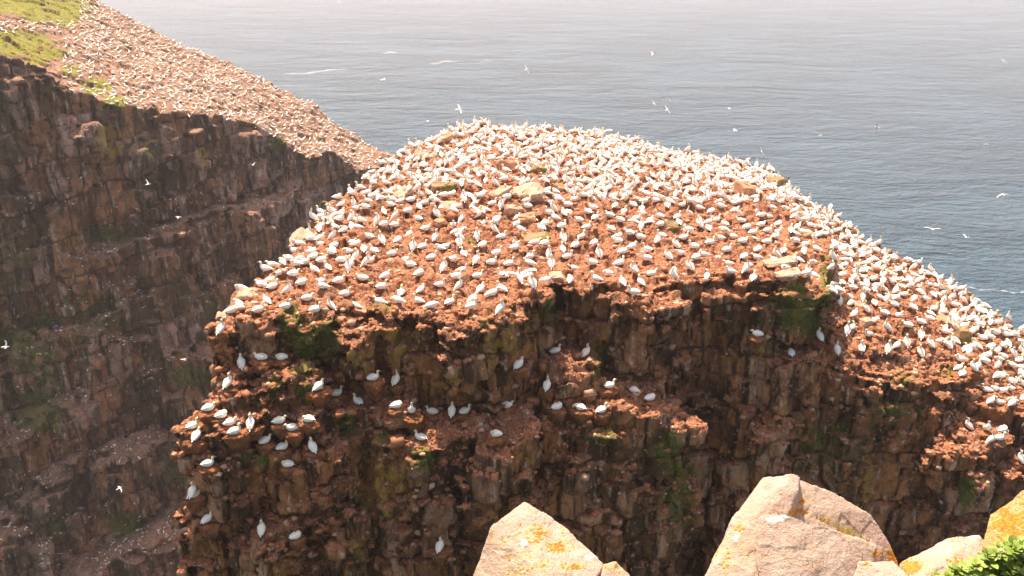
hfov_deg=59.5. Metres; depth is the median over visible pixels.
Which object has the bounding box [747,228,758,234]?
gannet
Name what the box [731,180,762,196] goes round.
loose rock
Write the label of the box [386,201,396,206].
gannet
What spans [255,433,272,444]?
gannet
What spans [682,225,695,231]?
gannet
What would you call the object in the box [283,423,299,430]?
gannet
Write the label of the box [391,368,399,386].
gannet
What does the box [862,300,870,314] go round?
gannet
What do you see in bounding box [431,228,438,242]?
gannet
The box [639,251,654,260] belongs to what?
gannet
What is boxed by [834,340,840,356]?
gannet
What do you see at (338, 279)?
gannet
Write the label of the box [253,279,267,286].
gannet
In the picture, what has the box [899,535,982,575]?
sloping rock
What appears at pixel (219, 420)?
nest
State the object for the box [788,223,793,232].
gannet
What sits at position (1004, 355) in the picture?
gannet
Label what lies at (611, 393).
nest
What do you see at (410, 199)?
gannet
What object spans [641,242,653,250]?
gannet
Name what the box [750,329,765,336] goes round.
gannet
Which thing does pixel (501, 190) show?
loose rock
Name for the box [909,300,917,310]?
gannet
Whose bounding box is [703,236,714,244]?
gannet
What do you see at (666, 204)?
gannet
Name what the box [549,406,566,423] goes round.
nest
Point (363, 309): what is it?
loose rock
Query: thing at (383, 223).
gannet
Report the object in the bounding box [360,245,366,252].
gannet
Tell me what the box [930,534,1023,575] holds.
leafy plant
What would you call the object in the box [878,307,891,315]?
gannet
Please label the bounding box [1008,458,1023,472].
nest
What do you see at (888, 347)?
gannet
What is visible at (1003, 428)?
gannet
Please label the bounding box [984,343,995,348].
gannet
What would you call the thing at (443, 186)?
loose rock
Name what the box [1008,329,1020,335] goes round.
gannet
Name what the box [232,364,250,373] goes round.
nest
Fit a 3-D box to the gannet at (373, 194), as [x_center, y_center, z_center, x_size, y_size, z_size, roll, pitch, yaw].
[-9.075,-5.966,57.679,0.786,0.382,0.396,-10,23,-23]
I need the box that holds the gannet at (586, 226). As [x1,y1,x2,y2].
[579,221,592,228]
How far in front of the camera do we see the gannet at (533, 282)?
45.67 m
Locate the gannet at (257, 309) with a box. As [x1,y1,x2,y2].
[249,301,265,312]
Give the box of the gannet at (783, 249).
[780,244,786,252]
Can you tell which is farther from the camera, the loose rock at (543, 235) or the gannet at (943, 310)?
the gannet at (943, 310)
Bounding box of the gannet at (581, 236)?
[575,230,586,238]
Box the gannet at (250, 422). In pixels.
[246,412,254,431]
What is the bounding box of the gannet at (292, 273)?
[284,268,300,275]
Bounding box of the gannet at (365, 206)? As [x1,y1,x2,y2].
[360,204,371,208]
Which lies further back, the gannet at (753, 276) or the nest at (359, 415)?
the gannet at (753, 276)
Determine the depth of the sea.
652.50 m
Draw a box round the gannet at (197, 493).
[183,490,200,500]
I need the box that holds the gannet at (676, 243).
[672,235,681,249]
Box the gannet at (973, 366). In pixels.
[970,358,978,373]
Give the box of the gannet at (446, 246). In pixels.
[441,242,451,248]
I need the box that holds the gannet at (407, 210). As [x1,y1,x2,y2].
[403,207,412,212]
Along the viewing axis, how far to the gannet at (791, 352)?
49.88 m
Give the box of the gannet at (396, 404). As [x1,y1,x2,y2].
[387,400,401,407]
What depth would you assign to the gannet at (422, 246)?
51.77 m
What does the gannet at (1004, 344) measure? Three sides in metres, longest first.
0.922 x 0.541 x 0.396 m
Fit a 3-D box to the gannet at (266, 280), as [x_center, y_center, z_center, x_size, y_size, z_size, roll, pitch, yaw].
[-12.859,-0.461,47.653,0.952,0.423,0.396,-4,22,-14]
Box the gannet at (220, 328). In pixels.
[215,318,224,336]
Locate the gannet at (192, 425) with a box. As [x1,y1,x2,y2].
[182,417,198,429]
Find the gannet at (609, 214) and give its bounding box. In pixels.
[605,210,615,216]
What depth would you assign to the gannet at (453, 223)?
54.47 m
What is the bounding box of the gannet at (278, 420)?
[269,415,286,423]
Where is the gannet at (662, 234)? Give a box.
[656,229,668,237]
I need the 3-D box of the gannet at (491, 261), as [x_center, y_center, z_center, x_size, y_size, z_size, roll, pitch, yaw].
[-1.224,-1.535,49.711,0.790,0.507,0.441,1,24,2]
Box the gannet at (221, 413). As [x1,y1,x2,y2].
[211,409,226,417]
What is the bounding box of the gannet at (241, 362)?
[237,352,244,370]
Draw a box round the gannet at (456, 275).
[449,269,463,278]
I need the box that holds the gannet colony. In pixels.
[0,0,1023,442]
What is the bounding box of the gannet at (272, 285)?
[264,278,279,288]
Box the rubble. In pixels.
[178,123,1023,565]
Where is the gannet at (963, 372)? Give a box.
[958,366,966,376]
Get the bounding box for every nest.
[182,422,203,438]
[182,439,208,454]
[184,492,205,505]
[184,500,204,513]
[197,463,220,482]
[198,406,220,425]
[198,521,220,538]
[210,413,233,425]
[214,331,229,343]
[217,386,239,395]
[221,423,241,430]
[222,429,250,450]
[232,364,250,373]
[241,424,265,441]
[248,359,274,374]
[250,527,276,543]
[255,439,276,454]
[270,420,289,439]
[273,357,291,369]
[274,444,292,461]
[280,464,296,479]
[283,429,304,447]
[288,535,305,550]
[296,420,320,436]
[301,446,325,463]
[305,385,333,407]
[331,393,345,402]
[348,401,368,418]
[364,375,384,396]
[386,406,407,418]
[389,382,404,395]
[403,411,423,432]
[415,439,429,446]
[423,413,438,421]
[429,544,453,565]
[444,411,457,423]
[454,412,469,422]
[486,432,506,447]
[501,407,515,414]
[510,365,527,381]
[538,386,555,402]
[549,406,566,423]
[567,407,593,424]
[577,354,593,360]
[592,408,610,425]
[596,383,620,398]
[624,391,644,400]
[641,398,660,406]
[747,334,764,349]
[781,352,799,364]
[810,338,825,350]
[950,371,971,381]
[961,367,983,381]
[975,429,995,440]
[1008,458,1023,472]
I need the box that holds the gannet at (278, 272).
[273,267,289,274]
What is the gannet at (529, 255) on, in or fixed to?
on the sea stack cliff at (955, 491)
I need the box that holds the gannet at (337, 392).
[332,385,344,395]
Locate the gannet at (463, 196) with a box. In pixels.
[461,189,466,203]
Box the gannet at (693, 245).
[688,240,701,248]
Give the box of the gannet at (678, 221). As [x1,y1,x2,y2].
[676,219,681,225]
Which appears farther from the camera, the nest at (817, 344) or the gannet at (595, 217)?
the gannet at (595, 217)
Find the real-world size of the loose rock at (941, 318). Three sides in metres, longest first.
1.728 x 1.243 x 0.794 m
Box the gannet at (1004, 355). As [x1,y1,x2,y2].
[998,353,1010,358]
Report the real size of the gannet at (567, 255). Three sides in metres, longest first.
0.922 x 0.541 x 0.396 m
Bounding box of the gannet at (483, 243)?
[477,240,486,247]
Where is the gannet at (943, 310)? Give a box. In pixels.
[938,308,946,313]
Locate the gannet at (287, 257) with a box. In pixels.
[283,255,295,260]
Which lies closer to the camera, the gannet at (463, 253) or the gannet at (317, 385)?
the gannet at (317, 385)
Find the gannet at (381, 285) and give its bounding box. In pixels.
[373,279,387,288]
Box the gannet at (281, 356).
[275,353,291,359]
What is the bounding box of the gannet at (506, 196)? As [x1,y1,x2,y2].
[501,191,512,198]
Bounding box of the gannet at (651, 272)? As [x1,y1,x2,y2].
[646,269,657,275]
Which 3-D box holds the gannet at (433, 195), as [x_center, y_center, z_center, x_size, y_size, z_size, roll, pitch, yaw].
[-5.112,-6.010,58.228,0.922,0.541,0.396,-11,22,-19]
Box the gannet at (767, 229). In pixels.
[761,224,772,232]
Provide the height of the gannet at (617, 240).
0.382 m
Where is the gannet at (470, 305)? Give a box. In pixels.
[462,298,478,308]
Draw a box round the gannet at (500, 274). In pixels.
[495,268,510,277]
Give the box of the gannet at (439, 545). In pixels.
[435,535,443,554]
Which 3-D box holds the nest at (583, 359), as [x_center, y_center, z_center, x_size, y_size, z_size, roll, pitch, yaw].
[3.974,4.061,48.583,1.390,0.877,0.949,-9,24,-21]
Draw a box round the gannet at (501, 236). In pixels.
[495,230,506,238]
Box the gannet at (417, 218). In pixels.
[413,215,424,220]
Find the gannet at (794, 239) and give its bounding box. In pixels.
[790,237,802,242]
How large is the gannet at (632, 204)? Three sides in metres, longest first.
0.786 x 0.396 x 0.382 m
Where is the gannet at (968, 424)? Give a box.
[965,417,973,430]
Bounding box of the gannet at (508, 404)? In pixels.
[502,400,514,407]
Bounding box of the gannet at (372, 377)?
[363,370,379,380]
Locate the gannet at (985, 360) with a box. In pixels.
[977,356,993,362]
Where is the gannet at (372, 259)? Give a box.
[368,255,376,262]
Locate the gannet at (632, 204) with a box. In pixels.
[629,201,638,206]
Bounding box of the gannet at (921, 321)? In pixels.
[916,316,928,324]
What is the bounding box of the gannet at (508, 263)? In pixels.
[501,257,515,265]
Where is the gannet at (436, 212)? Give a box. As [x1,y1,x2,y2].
[433,205,440,217]
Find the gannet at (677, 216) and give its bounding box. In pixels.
[673,210,680,218]
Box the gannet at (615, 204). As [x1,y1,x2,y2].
[612,202,618,207]
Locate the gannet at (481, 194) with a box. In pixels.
[474,191,486,197]
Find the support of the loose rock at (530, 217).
on the sea stack cliff at (955, 491)
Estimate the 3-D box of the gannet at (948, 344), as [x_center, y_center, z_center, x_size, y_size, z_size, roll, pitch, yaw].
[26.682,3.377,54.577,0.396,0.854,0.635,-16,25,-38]
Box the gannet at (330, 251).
[326,248,338,254]
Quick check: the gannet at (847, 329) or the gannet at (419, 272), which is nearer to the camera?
the gannet at (419, 272)
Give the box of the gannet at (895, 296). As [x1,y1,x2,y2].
[891,293,901,299]
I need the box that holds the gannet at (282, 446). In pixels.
[273,440,287,449]
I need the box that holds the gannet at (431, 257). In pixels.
[424,250,438,259]
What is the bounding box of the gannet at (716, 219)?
[713,214,721,221]
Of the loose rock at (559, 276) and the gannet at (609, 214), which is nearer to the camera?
the loose rock at (559, 276)
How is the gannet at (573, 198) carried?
on the sea stack cliff at (955, 491)
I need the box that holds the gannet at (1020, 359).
[1015,354,1023,361]
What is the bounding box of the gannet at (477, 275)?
[470,269,485,278]
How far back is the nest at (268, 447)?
43.10 m
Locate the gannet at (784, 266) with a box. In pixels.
[781,264,791,269]
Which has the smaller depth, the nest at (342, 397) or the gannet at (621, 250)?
the nest at (342, 397)
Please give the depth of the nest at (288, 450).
43.29 m
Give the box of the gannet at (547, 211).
[544,206,554,214]
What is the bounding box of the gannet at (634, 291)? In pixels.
[626,285,643,294]
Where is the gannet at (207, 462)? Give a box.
[197,456,215,466]
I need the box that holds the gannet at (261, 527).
[257,517,265,539]
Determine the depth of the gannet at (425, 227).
54.12 m
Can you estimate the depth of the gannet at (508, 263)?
49.11 m
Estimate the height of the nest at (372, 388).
0.997 m
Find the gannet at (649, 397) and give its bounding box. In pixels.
[642,393,654,400]
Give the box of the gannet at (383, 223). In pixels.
[376,217,390,225]
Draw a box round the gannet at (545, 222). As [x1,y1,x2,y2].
[540,217,550,225]
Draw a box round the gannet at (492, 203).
[486,197,496,205]
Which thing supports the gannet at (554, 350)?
on the nest
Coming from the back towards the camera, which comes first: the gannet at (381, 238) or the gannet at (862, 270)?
the gannet at (862, 270)
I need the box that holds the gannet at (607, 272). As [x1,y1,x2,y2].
[602,270,613,275]
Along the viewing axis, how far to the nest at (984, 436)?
50.98 m
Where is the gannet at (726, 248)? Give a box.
[720,243,732,251]
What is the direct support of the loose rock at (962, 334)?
on the sea stack cliff at (955, 491)
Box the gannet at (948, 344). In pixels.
[945,336,953,350]
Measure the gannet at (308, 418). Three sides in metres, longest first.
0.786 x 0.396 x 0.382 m
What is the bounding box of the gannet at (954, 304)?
[948,299,960,306]
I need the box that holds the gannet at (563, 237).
[560,228,566,242]
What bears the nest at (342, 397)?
on the sea stack cliff at (955, 491)
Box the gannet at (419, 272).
[412,268,423,275]
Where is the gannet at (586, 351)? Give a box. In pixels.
[580,343,589,358]
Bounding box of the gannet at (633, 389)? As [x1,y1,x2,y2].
[628,386,640,393]
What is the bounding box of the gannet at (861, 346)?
[858,339,865,354]
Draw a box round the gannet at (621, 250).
[616,246,628,253]
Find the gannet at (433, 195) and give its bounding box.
[427,191,438,198]
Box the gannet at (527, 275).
[523,271,532,278]
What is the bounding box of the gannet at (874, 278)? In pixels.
[870,274,877,280]
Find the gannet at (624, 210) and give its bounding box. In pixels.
[621,205,626,213]
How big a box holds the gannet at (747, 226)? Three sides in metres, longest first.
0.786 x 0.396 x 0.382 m
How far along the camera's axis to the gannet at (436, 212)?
55.65 m
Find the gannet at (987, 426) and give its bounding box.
[983,421,990,431]
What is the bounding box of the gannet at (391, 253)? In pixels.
[384,249,398,255]
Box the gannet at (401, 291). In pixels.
[397,284,404,295]
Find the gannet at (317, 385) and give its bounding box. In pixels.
[310,378,324,392]
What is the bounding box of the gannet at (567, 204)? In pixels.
[561,200,573,206]
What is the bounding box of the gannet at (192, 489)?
[187,481,196,500]
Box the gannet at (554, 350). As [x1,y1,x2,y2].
[547,344,562,353]
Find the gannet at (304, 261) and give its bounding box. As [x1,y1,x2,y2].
[300,256,311,264]
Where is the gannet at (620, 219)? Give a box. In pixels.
[616,216,626,221]
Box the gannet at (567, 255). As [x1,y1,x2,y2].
[560,250,574,258]
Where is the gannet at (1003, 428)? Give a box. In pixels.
[996,425,1007,431]
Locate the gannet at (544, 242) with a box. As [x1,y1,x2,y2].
[538,236,548,244]
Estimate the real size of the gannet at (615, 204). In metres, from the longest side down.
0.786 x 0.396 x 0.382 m
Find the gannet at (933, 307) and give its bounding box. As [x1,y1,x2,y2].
[929,302,938,310]
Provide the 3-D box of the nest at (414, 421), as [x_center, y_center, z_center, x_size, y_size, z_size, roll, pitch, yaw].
[-5.041,6.782,44.915,1.113,1.056,1.440,-14,26,-31]
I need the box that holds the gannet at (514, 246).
[507,240,521,249]
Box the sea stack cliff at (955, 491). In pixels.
[169,123,1023,575]
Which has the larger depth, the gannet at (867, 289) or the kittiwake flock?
the kittiwake flock
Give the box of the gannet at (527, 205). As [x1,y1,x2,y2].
[521,199,533,207]
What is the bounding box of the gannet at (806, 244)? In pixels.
[801,240,810,246]
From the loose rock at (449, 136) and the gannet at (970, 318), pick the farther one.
the loose rock at (449, 136)
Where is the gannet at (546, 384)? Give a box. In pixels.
[543,373,550,393]
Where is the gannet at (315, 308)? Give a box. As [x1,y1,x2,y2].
[305,301,322,311]
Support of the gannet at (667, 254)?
on the sea stack cliff at (955, 491)
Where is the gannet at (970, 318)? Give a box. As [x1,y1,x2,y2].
[966,312,974,320]
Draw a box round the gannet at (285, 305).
[276,298,293,308]
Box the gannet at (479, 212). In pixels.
[467,206,484,217]
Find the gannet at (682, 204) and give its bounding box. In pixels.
[679,201,685,206]
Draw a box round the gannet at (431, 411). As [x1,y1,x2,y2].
[424,405,439,414]
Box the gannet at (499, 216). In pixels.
[490,212,501,220]
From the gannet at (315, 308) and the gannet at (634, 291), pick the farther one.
the gannet at (634, 291)
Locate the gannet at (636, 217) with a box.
[632,213,641,219]
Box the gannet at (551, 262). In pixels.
[548,253,554,269]
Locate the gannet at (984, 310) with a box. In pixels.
[980,304,987,313]
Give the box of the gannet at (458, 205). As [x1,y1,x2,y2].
[453,200,462,208]
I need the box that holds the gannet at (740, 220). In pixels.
[735,217,748,222]
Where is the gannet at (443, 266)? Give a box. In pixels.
[439,257,447,273]
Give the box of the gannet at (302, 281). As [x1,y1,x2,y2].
[293,277,306,284]
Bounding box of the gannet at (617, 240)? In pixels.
[613,237,625,242]
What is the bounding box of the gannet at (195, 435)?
[190,426,200,443]
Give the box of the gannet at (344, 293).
[336,286,352,296]
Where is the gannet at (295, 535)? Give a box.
[286,530,300,539]
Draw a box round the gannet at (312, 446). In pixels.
[308,436,316,455]
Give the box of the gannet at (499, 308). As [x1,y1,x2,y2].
[494,298,504,316]
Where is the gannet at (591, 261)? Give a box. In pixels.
[586,255,599,264]
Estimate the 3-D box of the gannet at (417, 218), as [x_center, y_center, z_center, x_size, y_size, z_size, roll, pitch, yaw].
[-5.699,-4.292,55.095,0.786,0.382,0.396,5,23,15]
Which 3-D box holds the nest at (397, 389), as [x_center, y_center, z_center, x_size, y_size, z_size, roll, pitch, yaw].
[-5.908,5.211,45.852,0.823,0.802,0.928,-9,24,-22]
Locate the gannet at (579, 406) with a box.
[572,403,587,409]
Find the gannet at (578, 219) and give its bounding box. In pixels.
[574,216,585,221]
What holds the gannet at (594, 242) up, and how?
on the sea stack cliff at (955, 491)
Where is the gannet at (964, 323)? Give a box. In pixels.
[960,321,970,325]
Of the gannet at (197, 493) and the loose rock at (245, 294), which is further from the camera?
the loose rock at (245, 294)
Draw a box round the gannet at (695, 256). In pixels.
[690,250,701,259]
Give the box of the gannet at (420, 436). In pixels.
[413,429,427,439]
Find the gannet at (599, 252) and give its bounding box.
[595,244,602,259]
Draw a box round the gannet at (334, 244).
[327,242,337,247]
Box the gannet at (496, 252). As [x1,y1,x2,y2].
[489,246,503,254]
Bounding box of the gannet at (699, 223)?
[696,215,703,229]
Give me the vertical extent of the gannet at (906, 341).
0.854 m
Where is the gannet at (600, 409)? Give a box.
[594,402,607,412]
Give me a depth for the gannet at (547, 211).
56.03 m
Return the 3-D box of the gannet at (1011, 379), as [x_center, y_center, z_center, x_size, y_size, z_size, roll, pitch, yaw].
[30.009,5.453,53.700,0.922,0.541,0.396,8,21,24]
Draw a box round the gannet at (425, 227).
[418,223,431,230]
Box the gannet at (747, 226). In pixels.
[742,223,750,228]
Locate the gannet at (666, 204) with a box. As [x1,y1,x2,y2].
[664,199,670,207]
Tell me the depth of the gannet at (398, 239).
52.32 m
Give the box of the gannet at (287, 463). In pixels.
[281,459,296,466]
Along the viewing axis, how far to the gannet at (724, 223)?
58.29 m
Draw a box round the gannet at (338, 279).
[329,275,345,282]
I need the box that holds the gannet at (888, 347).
[885,339,891,355]
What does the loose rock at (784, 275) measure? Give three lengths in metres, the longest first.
1.587 x 0.956 x 0.437 m
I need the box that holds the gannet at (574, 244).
[570,238,579,247]
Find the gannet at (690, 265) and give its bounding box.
[686,256,695,272]
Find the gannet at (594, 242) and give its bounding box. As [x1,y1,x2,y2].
[589,239,597,245]
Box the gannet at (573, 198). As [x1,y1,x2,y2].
[570,193,579,200]
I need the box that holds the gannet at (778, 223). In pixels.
[773,220,781,225]
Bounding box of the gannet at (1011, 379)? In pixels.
[1006,374,1020,382]
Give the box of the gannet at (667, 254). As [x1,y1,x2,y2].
[664,245,674,261]
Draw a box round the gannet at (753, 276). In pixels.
[750,270,756,281]
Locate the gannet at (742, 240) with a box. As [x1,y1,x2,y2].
[736,236,749,242]
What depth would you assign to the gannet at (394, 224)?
53.97 m
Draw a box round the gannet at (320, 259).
[314,254,327,262]
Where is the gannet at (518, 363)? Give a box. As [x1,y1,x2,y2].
[512,356,523,370]
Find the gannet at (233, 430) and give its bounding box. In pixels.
[224,422,242,434]
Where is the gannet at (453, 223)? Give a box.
[450,220,455,226]
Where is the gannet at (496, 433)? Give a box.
[490,430,505,436]
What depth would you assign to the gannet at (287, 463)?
43.07 m
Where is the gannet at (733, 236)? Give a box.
[726,230,737,238]
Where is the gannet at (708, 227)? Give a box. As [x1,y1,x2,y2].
[705,224,711,230]
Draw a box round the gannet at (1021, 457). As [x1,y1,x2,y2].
[1018,449,1023,464]
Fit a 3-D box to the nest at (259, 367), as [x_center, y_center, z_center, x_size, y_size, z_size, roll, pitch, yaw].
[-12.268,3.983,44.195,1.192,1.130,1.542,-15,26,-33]
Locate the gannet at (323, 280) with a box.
[318,274,327,282]
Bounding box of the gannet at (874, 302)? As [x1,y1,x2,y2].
[871,299,877,305]
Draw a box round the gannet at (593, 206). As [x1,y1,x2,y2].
[588,203,599,209]
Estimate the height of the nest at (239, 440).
0.979 m
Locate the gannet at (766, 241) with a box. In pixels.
[760,236,771,243]
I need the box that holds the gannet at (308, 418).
[302,415,317,421]
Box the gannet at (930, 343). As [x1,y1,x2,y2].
[927,334,935,349]
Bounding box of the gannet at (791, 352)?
[788,348,794,356]
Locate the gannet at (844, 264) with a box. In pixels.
[840,261,847,266]
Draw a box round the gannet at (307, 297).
[300,293,314,300]
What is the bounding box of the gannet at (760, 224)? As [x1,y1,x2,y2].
[755,220,766,226]
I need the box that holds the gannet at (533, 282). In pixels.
[529,273,536,291]
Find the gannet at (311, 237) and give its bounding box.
[303,233,317,239]
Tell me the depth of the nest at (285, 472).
43.09 m
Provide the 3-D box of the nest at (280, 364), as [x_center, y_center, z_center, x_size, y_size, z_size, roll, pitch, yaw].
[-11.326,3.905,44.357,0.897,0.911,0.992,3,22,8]
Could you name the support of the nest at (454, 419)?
on the sea stack cliff at (955, 491)
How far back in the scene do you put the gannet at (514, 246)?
50.67 m
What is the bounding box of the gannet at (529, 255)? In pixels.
[525,250,535,258]
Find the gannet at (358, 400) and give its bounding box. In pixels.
[352,393,363,404]
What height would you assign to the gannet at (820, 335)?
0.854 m
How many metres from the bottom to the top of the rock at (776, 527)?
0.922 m
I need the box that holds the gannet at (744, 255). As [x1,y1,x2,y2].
[739,252,747,258]
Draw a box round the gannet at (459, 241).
[456,233,462,248]
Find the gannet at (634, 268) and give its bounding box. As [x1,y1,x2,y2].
[630,260,638,274]
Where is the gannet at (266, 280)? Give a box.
[264,275,278,282]
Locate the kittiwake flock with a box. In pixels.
[0,162,298,571]
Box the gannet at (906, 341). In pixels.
[903,333,910,348]
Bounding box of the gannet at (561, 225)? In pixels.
[554,219,566,227]
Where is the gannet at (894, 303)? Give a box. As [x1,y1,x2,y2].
[888,300,900,306]
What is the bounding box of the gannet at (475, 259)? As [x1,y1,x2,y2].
[472,250,479,264]
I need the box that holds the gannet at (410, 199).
[404,195,417,201]
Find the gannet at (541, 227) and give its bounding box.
[537,223,547,230]
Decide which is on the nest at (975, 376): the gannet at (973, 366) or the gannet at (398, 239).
the gannet at (973, 366)
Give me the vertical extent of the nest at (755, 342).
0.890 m
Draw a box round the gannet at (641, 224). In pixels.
[626,217,657,230]
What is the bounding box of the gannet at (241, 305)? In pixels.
[235,303,244,309]
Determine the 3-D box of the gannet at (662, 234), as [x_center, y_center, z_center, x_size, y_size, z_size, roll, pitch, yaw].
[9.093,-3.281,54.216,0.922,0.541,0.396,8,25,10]
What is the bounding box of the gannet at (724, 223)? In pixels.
[721,220,729,225]
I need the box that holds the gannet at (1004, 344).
[1001,338,1008,346]
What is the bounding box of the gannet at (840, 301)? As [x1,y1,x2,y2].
[836,292,842,305]
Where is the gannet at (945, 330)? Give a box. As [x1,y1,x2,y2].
[940,324,950,333]
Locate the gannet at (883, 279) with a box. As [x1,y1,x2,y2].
[880,274,886,283]
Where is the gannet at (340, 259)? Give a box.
[332,255,348,261]
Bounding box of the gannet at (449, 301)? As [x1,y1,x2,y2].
[443,294,455,304]
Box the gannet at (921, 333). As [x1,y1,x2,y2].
[918,326,924,340]
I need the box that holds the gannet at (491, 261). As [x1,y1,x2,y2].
[483,256,496,264]
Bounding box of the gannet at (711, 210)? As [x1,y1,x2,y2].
[706,207,714,212]
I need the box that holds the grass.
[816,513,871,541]
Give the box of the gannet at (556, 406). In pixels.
[548,401,561,409]
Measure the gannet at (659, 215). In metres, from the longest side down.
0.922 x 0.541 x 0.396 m
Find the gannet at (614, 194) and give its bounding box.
[607,192,619,196]
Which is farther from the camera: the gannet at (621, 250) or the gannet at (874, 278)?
the gannet at (874, 278)
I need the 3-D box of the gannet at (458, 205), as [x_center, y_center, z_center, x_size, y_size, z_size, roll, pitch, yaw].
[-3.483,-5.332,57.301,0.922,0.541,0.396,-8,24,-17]
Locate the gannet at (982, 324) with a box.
[973,319,986,326]
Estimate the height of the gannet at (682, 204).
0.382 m
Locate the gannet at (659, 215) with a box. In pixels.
[653,210,666,217]
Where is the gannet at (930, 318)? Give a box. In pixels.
[923,314,937,320]
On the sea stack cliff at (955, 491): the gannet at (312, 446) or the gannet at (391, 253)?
the gannet at (391, 253)
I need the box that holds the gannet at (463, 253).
[460,246,466,256]
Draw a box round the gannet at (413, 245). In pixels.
[409,236,416,251]
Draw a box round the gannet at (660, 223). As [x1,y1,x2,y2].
[654,220,666,225]
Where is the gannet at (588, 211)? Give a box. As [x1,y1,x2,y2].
[585,208,592,213]
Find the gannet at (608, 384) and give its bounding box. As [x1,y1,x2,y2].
[601,378,616,387]
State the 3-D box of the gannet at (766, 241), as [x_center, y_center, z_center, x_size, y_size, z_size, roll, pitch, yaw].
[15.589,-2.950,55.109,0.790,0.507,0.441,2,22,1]
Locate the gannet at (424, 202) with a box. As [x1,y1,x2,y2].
[420,198,430,204]
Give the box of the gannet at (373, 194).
[366,192,376,197]
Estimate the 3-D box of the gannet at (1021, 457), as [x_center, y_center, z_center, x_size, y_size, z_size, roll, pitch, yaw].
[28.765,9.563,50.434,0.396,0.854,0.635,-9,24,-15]
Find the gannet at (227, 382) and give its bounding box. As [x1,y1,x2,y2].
[221,371,231,390]
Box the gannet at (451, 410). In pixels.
[448,400,455,418]
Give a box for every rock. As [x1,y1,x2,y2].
[215,311,225,319]
[236,287,258,300]
[289,227,315,246]
[348,299,366,313]
[390,185,412,199]
[413,149,437,158]
[431,181,456,194]
[432,131,454,142]
[432,218,445,226]
[439,201,459,208]
[467,207,485,218]
[470,165,483,173]
[473,502,602,575]
[488,185,512,200]
[493,160,519,170]
[503,204,523,216]
[511,182,544,202]
[518,212,535,222]
[521,231,550,241]
[530,163,546,174]
[547,271,564,282]
[550,181,565,192]
[601,561,629,575]
[658,219,679,232]
[705,474,897,575]
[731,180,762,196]
[762,256,797,267]
[767,175,790,187]
[773,267,801,281]
[800,232,825,238]
[850,298,862,306]
[854,561,907,575]
[856,317,876,326]
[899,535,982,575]
[934,313,960,328]
[954,326,972,344]
[981,490,1023,552]
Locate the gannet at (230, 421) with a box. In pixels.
[220,416,238,425]
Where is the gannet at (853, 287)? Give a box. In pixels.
[847,283,859,289]
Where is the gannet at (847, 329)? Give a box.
[844,320,851,335]
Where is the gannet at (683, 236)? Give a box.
[677,231,689,239]
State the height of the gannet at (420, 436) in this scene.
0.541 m
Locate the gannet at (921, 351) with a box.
[917,343,924,359]
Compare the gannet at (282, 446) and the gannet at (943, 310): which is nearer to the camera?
the gannet at (282, 446)
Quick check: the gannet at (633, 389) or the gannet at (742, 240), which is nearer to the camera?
the gannet at (633, 389)
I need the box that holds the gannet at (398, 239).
[392,235,401,243]
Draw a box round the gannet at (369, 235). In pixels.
[364,233,375,238]
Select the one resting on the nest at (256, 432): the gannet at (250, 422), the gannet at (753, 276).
the gannet at (250, 422)
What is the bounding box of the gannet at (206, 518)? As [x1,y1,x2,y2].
[198,511,211,525]
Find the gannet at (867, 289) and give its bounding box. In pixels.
[860,284,873,291]
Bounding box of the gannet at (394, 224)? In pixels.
[387,219,399,226]
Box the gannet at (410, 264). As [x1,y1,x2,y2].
[404,260,418,266]
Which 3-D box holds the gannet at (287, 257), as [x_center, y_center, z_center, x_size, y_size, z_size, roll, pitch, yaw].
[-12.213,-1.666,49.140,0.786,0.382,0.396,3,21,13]
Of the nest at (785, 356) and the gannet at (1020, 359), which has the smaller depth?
the nest at (785, 356)
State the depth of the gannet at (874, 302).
57.54 m
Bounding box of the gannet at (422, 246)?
[416,239,427,248]
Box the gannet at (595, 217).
[590,211,598,219]
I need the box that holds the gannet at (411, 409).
[408,402,415,414]
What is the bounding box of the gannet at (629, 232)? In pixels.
[624,228,635,234]
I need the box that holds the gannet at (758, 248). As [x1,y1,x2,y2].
[753,245,761,251]
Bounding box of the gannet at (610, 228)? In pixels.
[607,225,616,230]
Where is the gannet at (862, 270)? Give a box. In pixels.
[859,264,866,272]
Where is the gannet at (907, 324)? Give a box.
[902,320,915,326]
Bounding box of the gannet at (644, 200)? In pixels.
[637,197,649,202]
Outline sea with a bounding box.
[98,0,1023,328]
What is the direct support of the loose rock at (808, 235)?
on the sea stack cliff at (955, 491)
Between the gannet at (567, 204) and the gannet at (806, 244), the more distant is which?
the gannet at (567, 204)
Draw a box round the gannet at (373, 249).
[368,244,379,252]
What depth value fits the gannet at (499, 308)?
44.41 m
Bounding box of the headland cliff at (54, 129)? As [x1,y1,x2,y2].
[0,0,396,575]
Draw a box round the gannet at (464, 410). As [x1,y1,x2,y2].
[456,404,472,413]
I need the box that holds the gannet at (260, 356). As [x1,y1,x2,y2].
[252,352,270,359]
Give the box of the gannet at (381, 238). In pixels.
[378,230,384,245]
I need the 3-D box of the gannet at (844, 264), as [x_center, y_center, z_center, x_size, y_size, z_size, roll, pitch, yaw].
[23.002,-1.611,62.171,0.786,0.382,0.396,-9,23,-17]
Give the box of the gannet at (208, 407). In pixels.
[198,401,216,410]
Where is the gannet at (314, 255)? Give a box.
[306,252,317,258]
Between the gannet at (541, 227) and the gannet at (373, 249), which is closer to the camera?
the gannet at (373, 249)
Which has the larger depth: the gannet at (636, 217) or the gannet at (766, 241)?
the gannet at (636, 217)
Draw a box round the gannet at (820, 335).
[816,326,823,343]
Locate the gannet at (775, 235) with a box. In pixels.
[771,229,780,237]
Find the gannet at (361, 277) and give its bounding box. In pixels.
[354,273,370,280]
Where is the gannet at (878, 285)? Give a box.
[871,282,881,287]
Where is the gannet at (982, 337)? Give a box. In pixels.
[976,333,990,339]
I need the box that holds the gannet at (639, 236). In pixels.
[634,231,644,238]

